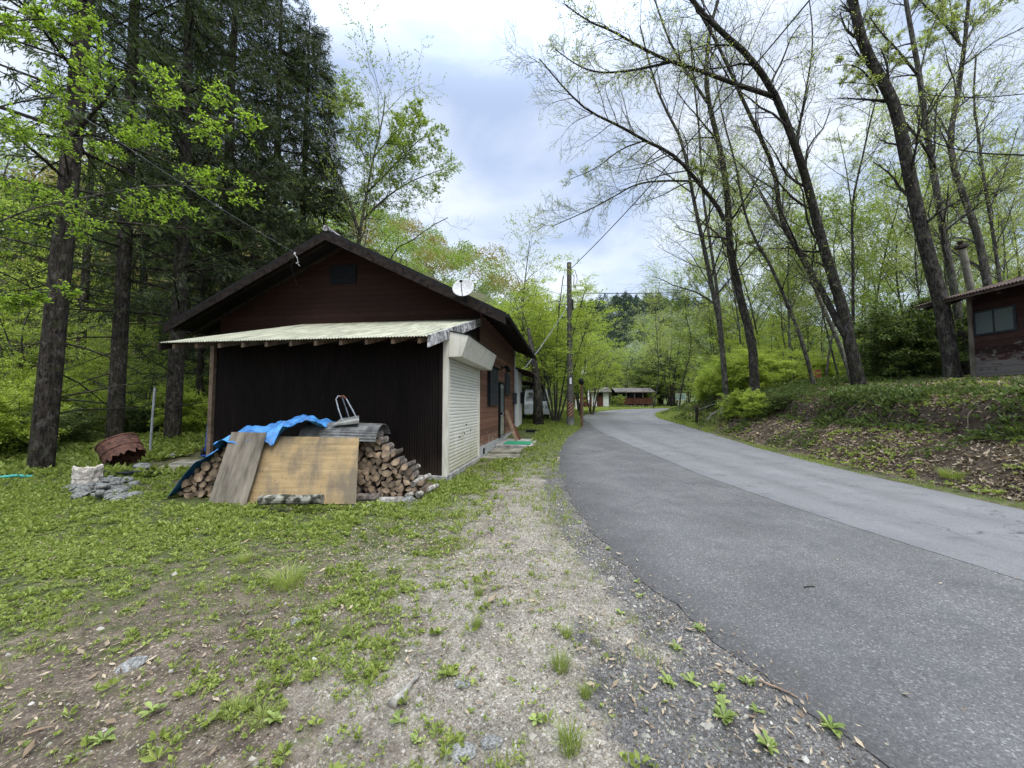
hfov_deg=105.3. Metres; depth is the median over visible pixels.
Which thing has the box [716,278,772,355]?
slender tree
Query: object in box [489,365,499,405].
window frame
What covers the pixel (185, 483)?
firewood log
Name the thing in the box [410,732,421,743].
plantain weed
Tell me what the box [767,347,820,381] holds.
leafy shrub
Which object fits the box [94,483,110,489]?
stone
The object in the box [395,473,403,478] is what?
firewood log
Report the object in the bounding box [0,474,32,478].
garden hose
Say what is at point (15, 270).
leafy tree
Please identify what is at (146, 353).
leafy tree
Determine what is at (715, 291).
bare tree
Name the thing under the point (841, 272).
slender tree
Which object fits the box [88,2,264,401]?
cedar tree
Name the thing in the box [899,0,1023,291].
bare tree
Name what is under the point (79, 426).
evergreen shrub
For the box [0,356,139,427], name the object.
leafy tree
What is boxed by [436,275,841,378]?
pale broadleaf slope
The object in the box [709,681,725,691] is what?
plantain weed
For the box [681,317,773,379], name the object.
leafy tree
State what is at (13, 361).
leafy tree
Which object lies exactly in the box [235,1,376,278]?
cedar tree
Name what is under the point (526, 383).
carport
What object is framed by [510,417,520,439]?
leaning board
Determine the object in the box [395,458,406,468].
firewood log
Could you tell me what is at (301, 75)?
cedar tree
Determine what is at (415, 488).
firewood log
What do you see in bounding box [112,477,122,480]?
stone
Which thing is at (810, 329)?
slender tree
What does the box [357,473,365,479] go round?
firewood log
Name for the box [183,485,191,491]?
firewood log
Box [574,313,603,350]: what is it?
leafy tree
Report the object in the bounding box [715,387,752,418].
leafy shrub
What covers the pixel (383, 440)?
firewood log
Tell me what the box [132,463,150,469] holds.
stone
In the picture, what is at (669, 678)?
plantain weed
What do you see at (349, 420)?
snow scoop
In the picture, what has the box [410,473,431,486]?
bleached log
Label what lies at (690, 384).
leafy shrub
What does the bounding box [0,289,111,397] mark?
leafy tree
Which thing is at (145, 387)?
leafy tree
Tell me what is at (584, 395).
leafy tree
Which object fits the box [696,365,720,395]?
leafy tree
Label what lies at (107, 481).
stone
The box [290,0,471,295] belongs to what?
wild cherry tree
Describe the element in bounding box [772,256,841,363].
slender tree
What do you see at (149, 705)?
plantain weed
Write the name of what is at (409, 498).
stone
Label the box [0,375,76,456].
leafy shrub
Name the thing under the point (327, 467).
plywood sheet
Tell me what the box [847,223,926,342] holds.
slender tree
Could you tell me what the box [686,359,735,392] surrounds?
leafy shrub
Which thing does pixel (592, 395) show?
white door
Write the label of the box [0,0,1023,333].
sky
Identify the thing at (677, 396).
map board
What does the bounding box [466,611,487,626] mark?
grass tuft
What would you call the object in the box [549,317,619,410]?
maple tree
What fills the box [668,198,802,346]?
slender tree
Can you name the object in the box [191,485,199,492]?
firewood log
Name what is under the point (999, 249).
slender tree
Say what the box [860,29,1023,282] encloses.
bare tree
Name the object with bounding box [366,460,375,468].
firewood log
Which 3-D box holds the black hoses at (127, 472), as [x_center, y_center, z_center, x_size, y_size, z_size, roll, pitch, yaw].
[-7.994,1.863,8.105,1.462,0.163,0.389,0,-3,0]
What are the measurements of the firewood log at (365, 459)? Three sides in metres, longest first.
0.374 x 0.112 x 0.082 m
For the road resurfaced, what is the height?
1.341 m
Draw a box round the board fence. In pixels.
[574,397,591,406]
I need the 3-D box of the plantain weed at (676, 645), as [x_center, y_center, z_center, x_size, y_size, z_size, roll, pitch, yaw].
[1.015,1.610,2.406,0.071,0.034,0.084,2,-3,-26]
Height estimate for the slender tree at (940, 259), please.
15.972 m
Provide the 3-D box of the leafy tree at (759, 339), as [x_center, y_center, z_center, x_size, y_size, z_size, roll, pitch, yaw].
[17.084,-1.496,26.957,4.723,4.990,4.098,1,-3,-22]
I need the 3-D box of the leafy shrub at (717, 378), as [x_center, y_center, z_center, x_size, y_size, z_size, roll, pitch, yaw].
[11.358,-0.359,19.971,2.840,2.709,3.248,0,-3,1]
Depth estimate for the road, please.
2.94 m
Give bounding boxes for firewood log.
[177,491,191,495]
[181,478,192,487]
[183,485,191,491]
[184,492,195,497]
[191,479,204,485]
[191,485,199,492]
[194,467,201,474]
[194,473,208,481]
[198,481,207,487]
[198,490,207,497]
[200,470,210,474]
[201,460,214,470]
[204,484,213,492]
[205,475,212,480]
[211,468,218,477]
[212,461,218,468]
[214,450,223,456]
[214,456,222,461]
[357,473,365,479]
[357,478,366,485]
[357,484,363,492]
[358,449,365,456]
[358,455,365,461]
[358,461,366,469]
[362,457,372,461]
[362,467,370,474]
[362,484,368,491]
[364,480,374,486]
[365,446,374,451]
[365,474,370,481]
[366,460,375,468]
[368,450,380,456]
[368,483,381,492]
[369,439,377,446]
[370,466,377,474]
[370,471,381,480]
[373,450,382,457]
[374,445,382,450]
[375,478,382,485]
[376,430,383,438]
[376,436,388,445]
[376,456,384,465]
[381,442,394,450]
[381,448,396,457]
[381,460,391,469]
[381,468,392,476]
[381,479,389,487]
[381,487,390,492]
[383,456,394,461]
[386,474,395,482]
[387,479,397,487]
[389,491,398,496]
[390,448,402,456]
[390,456,404,465]
[392,467,399,474]
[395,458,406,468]
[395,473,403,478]
[395,478,403,485]
[395,482,408,492]
[397,490,407,496]
[400,460,415,469]
[403,479,412,485]
[405,464,418,475]
[405,485,416,490]
[409,470,418,479]
[412,485,421,491]
[417,478,427,485]
[419,482,431,492]
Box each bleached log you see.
[405,491,414,496]
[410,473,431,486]
[415,483,438,497]
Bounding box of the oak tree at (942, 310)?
[813,0,1014,377]
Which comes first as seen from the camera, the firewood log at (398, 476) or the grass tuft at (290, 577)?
the grass tuft at (290, 577)
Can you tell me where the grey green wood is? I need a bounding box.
[291,167,520,307]
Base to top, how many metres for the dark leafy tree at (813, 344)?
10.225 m
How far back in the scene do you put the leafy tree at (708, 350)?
34.45 m
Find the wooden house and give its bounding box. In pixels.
[158,225,536,480]
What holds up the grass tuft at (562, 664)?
on the ground at (80, 689)
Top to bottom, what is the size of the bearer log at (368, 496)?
0.153 m
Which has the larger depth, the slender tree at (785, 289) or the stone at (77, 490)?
the slender tree at (785, 289)
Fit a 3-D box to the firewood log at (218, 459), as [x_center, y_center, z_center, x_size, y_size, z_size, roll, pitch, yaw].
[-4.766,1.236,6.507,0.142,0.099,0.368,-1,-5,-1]
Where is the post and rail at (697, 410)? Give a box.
[695,401,720,423]
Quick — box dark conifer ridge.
[415,251,869,361]
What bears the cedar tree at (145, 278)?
on the ground at (80, 689)
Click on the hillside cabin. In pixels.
(995, 316)
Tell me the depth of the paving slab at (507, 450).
11.90 m
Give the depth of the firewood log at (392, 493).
6.29 m
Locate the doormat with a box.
[503,441,531,444]
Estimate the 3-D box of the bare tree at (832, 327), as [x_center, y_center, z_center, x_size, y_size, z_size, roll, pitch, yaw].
[10.223,-5.841,15.337,6.220,12.473,3.302,0,-3,0]
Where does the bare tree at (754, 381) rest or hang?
on the ground at (80, 689)
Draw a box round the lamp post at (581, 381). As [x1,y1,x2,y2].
[579,378,583,426]
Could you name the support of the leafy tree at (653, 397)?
on the ground at (80, 689)
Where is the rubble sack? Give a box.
[71,464,103,483]
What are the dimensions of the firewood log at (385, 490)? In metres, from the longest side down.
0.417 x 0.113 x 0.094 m
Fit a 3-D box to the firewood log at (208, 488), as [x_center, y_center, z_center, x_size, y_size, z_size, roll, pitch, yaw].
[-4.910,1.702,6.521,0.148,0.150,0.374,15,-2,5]
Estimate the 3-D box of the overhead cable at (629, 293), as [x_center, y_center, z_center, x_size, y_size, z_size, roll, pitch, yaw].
[9.685,-6.470,27.389,0.047,4.270,19.256,-3,-4,43]
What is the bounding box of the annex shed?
[515,367,534,426]
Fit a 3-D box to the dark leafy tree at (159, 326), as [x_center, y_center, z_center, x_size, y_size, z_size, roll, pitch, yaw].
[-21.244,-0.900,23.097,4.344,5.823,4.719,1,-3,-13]
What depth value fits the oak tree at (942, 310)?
12.24 m
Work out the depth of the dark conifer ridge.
193.94 m
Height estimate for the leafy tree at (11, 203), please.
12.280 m
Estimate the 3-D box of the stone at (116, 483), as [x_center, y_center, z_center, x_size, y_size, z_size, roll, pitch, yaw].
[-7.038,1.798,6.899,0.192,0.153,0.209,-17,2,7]
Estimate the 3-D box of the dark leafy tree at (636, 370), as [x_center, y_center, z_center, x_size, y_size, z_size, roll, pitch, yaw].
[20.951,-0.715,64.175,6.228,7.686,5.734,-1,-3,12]
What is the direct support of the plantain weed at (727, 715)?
on the ground at (80, 689)
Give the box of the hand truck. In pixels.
[200,430,206,455]
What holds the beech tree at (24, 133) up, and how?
on the ground at (80, 689)
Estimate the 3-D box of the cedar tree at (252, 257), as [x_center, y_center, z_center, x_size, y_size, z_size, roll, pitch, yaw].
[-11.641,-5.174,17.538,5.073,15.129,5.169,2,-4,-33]
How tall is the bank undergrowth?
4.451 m
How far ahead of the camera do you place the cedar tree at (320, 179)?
21.95 m
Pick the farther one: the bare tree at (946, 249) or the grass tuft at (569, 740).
the bare tree at (946, 249)
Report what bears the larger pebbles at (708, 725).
on the ground at (80, 689)
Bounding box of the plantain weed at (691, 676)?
[679,671,701,686]
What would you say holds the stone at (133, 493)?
on the ground at (80, 689)
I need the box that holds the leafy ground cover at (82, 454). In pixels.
[0,407,580,476]
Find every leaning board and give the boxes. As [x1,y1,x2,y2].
[505,409,517,440]
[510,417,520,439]
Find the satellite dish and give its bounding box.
[452,279,473,302]
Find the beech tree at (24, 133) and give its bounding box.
[0,0,267,313]
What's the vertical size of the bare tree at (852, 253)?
16.326 m
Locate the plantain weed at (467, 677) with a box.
[459,674,469,687]
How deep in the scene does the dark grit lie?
2.03 m
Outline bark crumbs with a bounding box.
[0,489,885,767]
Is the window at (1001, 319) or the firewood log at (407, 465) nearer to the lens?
the firewood log at (407, 465)
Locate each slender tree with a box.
[483,204,563,417]
[560,277,624,416]
[616,260,685,407]
[659,139,831,350]
[661,265,734,406]
[662,233,742,359]
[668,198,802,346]
[669,119,804,358]
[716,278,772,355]
[731,195,847,358]
[745,182,870,368]
[752,246,823,350]
[756,241,828,360]
[764,157,875,376]
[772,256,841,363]
[786,191,895,360]
[800,185,920,376]
[803,58,1021,319]
[826,186,913,341]
[831,64,1020,310]
[833,168,943,331]
[836,246,908,341]
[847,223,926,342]
[855,142,1023,301]
[874,175,1015,308]
[881,178,980,314]
[892,154,1009,302]
[934,135,1023,299]
[943,114,1023,280]
[954,213,1023,288]
[957,206,1023,284]
[958,155,1023,287]
[958,249,1023,302]
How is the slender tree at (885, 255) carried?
on the ground at (80, 689)
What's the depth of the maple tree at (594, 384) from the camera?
29.75 m
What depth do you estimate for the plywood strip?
5.93 m
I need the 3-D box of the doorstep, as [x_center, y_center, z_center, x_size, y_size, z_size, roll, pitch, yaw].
[0.417,2.331,15.311,1.220,0.400,5.300,0,-3,8]
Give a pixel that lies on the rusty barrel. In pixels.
(123, 448)
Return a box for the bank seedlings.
[663,374,1023,493]
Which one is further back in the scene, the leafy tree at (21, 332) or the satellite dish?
the leafy tree at (21, 332)
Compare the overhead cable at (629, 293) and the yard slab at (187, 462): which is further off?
the overhead cable at (629, 293)
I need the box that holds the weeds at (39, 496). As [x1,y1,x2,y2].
[0,457,695,767]
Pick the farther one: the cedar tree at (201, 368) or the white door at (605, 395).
the white door at (605, 395)
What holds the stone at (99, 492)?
on the ground at (80, 689)
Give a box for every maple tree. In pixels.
[486,251,630,421]
[494,291,556,380]
[497,287,593,397]
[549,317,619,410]
[557,333,632,413]
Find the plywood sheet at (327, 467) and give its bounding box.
[248,436,358,503]
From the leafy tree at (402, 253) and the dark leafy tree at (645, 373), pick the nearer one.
the leafy tree at (402, 253)
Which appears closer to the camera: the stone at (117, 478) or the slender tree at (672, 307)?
the stone at (117, 478)
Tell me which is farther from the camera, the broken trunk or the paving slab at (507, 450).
the broken trunk
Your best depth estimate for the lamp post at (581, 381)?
19.33 m
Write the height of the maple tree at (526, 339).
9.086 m
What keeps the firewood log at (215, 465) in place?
on the firewood log at (214, 472)
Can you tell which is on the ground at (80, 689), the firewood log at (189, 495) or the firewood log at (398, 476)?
the firewood log at (189, 495)
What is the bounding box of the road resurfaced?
[583,408,1023,580]
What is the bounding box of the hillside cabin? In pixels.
[913,240,1023,378]
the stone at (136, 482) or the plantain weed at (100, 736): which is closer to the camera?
the plantain weed at (100, 736)
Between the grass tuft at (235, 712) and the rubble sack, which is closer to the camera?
the grass tuft at (235, 712)
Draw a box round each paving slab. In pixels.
[481,453,519,458]
[489,448,522,453]
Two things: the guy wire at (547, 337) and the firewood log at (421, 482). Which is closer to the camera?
the firewood log at (421, 482)
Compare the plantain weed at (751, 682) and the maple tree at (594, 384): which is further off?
the maple tree at (594, 384)
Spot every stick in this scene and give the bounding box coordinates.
[23,725,54,735]
[757,679,797,697]
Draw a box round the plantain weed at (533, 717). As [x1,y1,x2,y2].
[528,713,542,725]
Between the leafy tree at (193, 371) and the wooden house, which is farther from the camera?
the leafy tree at (193, 371)
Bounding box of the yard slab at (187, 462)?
[157,459,198,475]
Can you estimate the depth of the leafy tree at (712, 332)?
38.63 m
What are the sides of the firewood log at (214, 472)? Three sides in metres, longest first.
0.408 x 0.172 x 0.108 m
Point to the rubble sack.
(84, 475)
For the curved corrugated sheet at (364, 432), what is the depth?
6.30 m
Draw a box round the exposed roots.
[735,386,1019,446]
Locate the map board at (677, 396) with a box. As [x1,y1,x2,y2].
[675,393,685,405]
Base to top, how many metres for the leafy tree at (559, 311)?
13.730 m
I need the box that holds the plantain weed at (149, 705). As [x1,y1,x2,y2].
[136,701,166,717]
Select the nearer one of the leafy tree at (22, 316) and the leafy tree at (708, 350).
the leafy tree at (22, 316)
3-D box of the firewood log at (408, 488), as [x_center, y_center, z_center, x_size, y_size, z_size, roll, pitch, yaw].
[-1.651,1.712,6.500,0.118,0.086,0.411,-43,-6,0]
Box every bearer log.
[356,493,380,500]
[378,497,403,501]
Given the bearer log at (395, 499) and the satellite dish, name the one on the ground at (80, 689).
the bearer log at (395, 499)
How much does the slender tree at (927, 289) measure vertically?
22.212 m
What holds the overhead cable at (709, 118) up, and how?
attached to the utility pole
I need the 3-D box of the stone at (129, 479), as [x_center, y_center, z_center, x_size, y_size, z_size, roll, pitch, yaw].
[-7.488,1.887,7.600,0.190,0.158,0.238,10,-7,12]
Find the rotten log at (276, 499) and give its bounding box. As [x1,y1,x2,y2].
[257,494,324,504]
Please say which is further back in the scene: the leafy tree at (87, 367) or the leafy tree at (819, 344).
the leafy tree at (819, 344)
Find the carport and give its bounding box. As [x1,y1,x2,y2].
[522,380,545,418]
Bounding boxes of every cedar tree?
[0,0,171,388]
[0,0,261,473]
[0,0,270,438]
[0,0,304,438]
[40,29,218,399]
[79,0,318,372]
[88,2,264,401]
[128,103,252,430]
[149,0,358,360]
[186,102,304,379]
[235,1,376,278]
[283,134,362,248]
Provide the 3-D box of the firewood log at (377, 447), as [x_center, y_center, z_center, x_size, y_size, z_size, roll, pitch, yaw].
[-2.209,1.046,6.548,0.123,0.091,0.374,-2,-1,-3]
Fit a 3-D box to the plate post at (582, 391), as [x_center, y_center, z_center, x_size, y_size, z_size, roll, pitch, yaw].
[5.350,0.473,29.017,0.560,3.650,0.100,0,-3,0]
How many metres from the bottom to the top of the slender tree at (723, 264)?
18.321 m
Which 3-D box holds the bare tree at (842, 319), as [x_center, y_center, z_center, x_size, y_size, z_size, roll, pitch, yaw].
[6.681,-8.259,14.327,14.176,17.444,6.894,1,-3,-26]
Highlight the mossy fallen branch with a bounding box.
[705,403,731,424]
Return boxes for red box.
[807,370,820,377]
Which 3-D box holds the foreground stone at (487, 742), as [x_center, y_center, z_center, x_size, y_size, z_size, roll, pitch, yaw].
[-0.091,1.613,1.752,0.109,0.047,0.087,-10,-14,14]
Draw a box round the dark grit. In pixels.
[524,496,924,767]
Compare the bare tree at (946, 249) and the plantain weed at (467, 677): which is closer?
the plantain weed at (467, 677)
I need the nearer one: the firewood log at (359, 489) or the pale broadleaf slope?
the firewood log at (359, 489)
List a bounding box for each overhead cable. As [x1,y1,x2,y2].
[572,0,809,267]
[579,291,691,293]
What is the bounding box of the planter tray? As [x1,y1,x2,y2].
[526,429,539,432]
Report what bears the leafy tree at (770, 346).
on the ground at (80, 689)
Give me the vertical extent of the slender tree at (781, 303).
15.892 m
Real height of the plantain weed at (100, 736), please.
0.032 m
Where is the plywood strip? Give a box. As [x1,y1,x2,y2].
[208,432,266,504]
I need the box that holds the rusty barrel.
[94,433,147,465]
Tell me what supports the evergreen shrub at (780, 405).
on the ground at (80, 689)
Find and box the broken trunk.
[527,328,543,424]
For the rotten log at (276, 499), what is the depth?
5.47 m
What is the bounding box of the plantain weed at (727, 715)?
[713,702,737,724]
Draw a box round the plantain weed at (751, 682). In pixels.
[738,675,757,685]
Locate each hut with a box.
[584,387,611,406]
[609,388,655,406]
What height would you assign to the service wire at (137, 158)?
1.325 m
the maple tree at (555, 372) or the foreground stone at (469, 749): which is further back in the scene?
the maple tree at (555, 372)
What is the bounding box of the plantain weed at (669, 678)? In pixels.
[658,670,677,687]
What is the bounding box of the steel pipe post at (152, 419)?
[149,388,155,449]
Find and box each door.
[498,382,504,437]
[591,392,596,405]
[603,393,608,405]
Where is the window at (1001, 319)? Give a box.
[973,304,1017,335]
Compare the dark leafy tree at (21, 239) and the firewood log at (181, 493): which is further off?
the dark leafy tree at (21, 239)
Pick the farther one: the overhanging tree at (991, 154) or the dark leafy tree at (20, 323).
the dark leafy tree at (20, 323)
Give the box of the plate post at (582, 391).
[582,366,586,410]
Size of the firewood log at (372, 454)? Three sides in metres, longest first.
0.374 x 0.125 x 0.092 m
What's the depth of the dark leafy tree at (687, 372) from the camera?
59.66 m
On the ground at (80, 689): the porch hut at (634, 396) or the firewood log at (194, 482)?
the porch hut at (634, 396)
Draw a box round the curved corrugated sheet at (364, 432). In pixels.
[298,422,389,441]
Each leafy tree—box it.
[0,114,110,228]
[0,148,50,261]
[0,174,99,302]
[0,180,136,356]
[0,219,45,326]
[0,238,114,371]
[0,272,65,375]
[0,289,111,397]
[0,311,40,377]
[0,350,36,411]
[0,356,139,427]
[25,200,138,306]
[38,154,120,243]
[60,379,107,434]
[63,333,134,387]
[70,322,208,419]
[77,215,162,309]
[88,277,206,379]
[89,359,190,432]
[104,319,194,399]
[143,294,209,380]
[150,227,241,358]
[151,371,208,428]
[371,232,425,272]
[494,303,552,402]
[515,322,564,411]
[515,345,564,400]
[545,296,585,367]
[546,352,608,400]
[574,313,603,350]
[592,364,624,401]
[601,357,628,386]
[604,349,643,389]
[611,394,625,406]
[622,357,656,387]
[623,368,659,396]
[626,314,694,404]
[627,360,667,397]
[633,324,701,406]
[642,350,678,403]
[643,393,659,406]
[644,351,692,405]
[652,345,698,405]
[663,344,710,401]
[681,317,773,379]
[682,301,774,377]
[689,300,755,378]
[691,333,744,368]
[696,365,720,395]
[717,344,766,382]
[726,327,796,358]
[738,310,802,345]
[745,335,798,379]
[753,306,820,379]
[755,312,836,368]
[757,345,803,380]
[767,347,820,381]
[777,331,836,373]
[791,316,841,368]
[798,311,842,377]
[806,345,845,372]
[822,341,861,374]
[826,328,870,361]
[828,288,922,374]
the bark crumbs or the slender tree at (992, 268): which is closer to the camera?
the bark crumbs
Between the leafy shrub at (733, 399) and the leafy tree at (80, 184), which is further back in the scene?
the leafy tree at (80, 184)
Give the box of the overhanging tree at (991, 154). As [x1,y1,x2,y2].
[894,66,1023,186]
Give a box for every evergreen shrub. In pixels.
[0,398,74,452]
[20,397,105,445]
[87,385,157,432]
[124,395,164,432]
[149,366,208,429]
[764,387,796,411]
[844,296,968,378]
[857,342,924,372]
[858,289,969,377]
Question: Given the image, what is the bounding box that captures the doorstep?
[495,438,536,447]
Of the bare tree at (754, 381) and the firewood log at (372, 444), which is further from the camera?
the bare tree at (754, 381)
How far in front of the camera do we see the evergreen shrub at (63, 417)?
10.37 m
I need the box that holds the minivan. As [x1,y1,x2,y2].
[523,389,550,418]
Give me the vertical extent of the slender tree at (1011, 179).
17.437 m
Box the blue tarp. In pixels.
[167,415,334,496]
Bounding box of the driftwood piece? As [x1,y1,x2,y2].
[387,674,420,709]
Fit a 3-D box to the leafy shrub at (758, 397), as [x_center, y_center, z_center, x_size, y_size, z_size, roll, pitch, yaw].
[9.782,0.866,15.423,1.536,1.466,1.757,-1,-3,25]
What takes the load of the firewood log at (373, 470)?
on the firewood log at (376, 476)
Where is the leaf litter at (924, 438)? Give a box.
[667,375,1023,500]
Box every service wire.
[0,58,289,249]
[0,63,289,250]
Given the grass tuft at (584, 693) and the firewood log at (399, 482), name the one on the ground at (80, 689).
the grass tuft at (584, 693)
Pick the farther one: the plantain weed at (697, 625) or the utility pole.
the utility pole
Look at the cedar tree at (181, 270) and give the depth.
13.69 m
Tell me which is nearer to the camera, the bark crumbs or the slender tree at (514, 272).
the bark crumbs
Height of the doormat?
0.023 m
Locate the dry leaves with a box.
[0,453,1018,767]
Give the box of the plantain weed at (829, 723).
[816,710,845,737]
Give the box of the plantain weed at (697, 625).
[692,622,705,631]
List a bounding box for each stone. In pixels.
[62,483,75,488]
[70,491,89,497]
[72,487,88,493]
[74,486,90,488]
[85,482,98,486]
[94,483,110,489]
[95,490,104,495]
[96,484,108,489]
[99,479,114,482]
[109,481,121,484]
[110,496,125,502]
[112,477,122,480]
[113,655,147,672]
[114,488,126,492]
[122,476,133,482]
[126,491,142,496]
[127,480,140,487]
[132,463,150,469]
[290,618,301,625]
[402,496,413,501]
[443,741,476,764]
[454,680,470,688]
[480,735,502,750]
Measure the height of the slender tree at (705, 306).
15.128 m
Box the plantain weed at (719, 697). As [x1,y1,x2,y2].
[715,694,730,704]
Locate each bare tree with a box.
[381,196,474,270]
[492,0,789,400]
[541,0,867,385]
[592,0,830,409]
[670,33,834,384]
[688,84,861,382]
[783,48,946,327]
[835,0,1023,374]
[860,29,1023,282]
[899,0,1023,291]
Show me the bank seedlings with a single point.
(1001, 491)
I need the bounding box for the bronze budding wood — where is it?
[0,145,566,325]
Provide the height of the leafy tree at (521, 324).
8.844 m
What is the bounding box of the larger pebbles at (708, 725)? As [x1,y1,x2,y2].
[4,464,809,767]
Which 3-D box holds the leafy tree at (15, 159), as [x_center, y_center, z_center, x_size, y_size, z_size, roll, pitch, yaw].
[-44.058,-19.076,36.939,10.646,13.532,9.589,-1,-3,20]
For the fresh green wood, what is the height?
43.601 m
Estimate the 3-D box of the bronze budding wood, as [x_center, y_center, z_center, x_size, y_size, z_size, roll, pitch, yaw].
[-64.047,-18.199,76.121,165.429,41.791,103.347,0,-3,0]
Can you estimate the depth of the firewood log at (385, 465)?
6.29 m
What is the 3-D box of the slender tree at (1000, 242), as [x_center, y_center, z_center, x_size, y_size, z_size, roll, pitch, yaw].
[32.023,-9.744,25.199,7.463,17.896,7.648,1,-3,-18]
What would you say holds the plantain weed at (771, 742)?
on the ground at (80, 689)
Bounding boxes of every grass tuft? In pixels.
[210,688,260,720]
[226,548,259,564]
[238,698,286,729]
[251,555,319,591]
[251,671,276,692]
[296,662,313,677]
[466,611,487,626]
[469,582,492,596]
[529,643,579,675]
[538,705,600,766]
[559,618,580,639]
[572,674,597,699]
[927,466,970,479]
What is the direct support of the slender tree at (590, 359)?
on the ground at (80, 689)
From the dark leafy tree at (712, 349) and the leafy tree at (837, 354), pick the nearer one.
the leafy tree at (837, 354)
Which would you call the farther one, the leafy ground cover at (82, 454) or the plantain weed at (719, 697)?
the leafy ground cover at (82, 454)
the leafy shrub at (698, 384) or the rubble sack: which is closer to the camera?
the rubble sack
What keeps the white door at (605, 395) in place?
in the hut at (603, 398)
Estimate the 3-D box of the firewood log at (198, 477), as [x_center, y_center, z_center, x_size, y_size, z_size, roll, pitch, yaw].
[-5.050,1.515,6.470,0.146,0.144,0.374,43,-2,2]
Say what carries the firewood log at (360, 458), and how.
on the firewood log
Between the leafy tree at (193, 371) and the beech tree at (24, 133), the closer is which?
the beech tree at (24, 133)
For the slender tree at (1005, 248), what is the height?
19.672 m
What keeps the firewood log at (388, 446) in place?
on the firewood log at (385, 453)
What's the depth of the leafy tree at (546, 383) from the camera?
31.74 m
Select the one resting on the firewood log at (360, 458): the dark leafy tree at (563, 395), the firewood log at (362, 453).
the firewood log at (362, 453)
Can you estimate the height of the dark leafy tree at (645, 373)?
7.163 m
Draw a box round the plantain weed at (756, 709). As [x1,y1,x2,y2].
[749,702,766,713]
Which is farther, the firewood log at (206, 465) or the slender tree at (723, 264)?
the slender tree at (723, 264)
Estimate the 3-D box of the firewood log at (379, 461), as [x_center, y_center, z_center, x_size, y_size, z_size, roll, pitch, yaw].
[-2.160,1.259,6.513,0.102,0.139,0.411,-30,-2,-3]
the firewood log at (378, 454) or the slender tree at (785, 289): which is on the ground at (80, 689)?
the slender tree at (785, 289)
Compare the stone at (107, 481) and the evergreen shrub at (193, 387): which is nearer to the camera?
the stone at (107, 481)
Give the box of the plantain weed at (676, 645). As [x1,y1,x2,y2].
[669,639,683,650]
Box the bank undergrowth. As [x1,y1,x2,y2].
[661,373,1023,464]
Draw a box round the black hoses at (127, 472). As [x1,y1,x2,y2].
[103,470,161,478]
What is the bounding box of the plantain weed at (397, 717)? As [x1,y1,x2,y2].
[389,710,408,723]
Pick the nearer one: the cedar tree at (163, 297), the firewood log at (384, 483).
the firewood log at (384, 483)
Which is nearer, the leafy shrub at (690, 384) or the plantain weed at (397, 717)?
the plantain weed at (397, 717)
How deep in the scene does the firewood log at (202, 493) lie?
6.26 m
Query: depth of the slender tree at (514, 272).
24.78 m
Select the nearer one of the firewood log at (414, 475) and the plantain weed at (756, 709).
the plantain weed at (756, 709)
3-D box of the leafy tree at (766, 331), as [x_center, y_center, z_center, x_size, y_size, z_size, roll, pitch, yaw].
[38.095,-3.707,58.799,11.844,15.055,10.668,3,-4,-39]
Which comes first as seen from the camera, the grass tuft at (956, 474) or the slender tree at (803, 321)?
the grass tuft at (956, 474)
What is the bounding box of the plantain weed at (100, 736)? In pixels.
[88,727,116,744]
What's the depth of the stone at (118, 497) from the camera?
5.91 m
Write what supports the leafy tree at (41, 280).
on the ground at (80, 689)
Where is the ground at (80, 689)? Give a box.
[0,217,1023,767]
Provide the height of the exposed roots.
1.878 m
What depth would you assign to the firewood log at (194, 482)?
6.31 m
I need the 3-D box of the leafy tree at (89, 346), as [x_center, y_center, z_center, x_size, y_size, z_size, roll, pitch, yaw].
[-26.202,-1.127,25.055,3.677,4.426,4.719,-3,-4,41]
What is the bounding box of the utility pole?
[566,262,577,425]
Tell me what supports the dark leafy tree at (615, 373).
on the ground at (80, 689)
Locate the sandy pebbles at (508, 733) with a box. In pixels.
[11,496,843,767]
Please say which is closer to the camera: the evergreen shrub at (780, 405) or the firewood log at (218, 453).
the firewood log at (218, 453)
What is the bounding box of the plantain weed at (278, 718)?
[263,710,285,723]
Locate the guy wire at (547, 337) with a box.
[524,306,567,368]
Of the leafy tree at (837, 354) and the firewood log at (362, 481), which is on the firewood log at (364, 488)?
the firewood log at (362, 481)
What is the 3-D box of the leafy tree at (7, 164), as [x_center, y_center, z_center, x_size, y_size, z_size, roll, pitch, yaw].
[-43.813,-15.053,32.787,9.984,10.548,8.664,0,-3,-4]
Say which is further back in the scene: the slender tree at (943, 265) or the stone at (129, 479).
the slender tree at (943, 265)
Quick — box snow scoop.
[333,395,358,425]
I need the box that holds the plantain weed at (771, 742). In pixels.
[756,728,778,754]
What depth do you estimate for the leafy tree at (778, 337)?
29.90 m
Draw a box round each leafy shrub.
[0,367,104,412]
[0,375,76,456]
[59,390,139,432]
[125,383,188,429]
[133,384,207,433]
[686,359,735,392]
[689,369,721,406]
[689,383,698,399]
[693,372,715,398]
[699,353,764,394]
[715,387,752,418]
[719,349,796,401]
[738,388,772,418]
[760,353,800,382]
[779,364,819,379]
[802,356,845,376]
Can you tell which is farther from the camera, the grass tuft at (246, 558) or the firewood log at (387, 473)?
the firewood log at (387, 473)
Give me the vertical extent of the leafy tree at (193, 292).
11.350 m
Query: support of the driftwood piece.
on the ground at (80, 689)
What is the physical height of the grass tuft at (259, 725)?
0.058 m
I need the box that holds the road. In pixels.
[557,410,1023,767]
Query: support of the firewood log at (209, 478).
on the firewood log

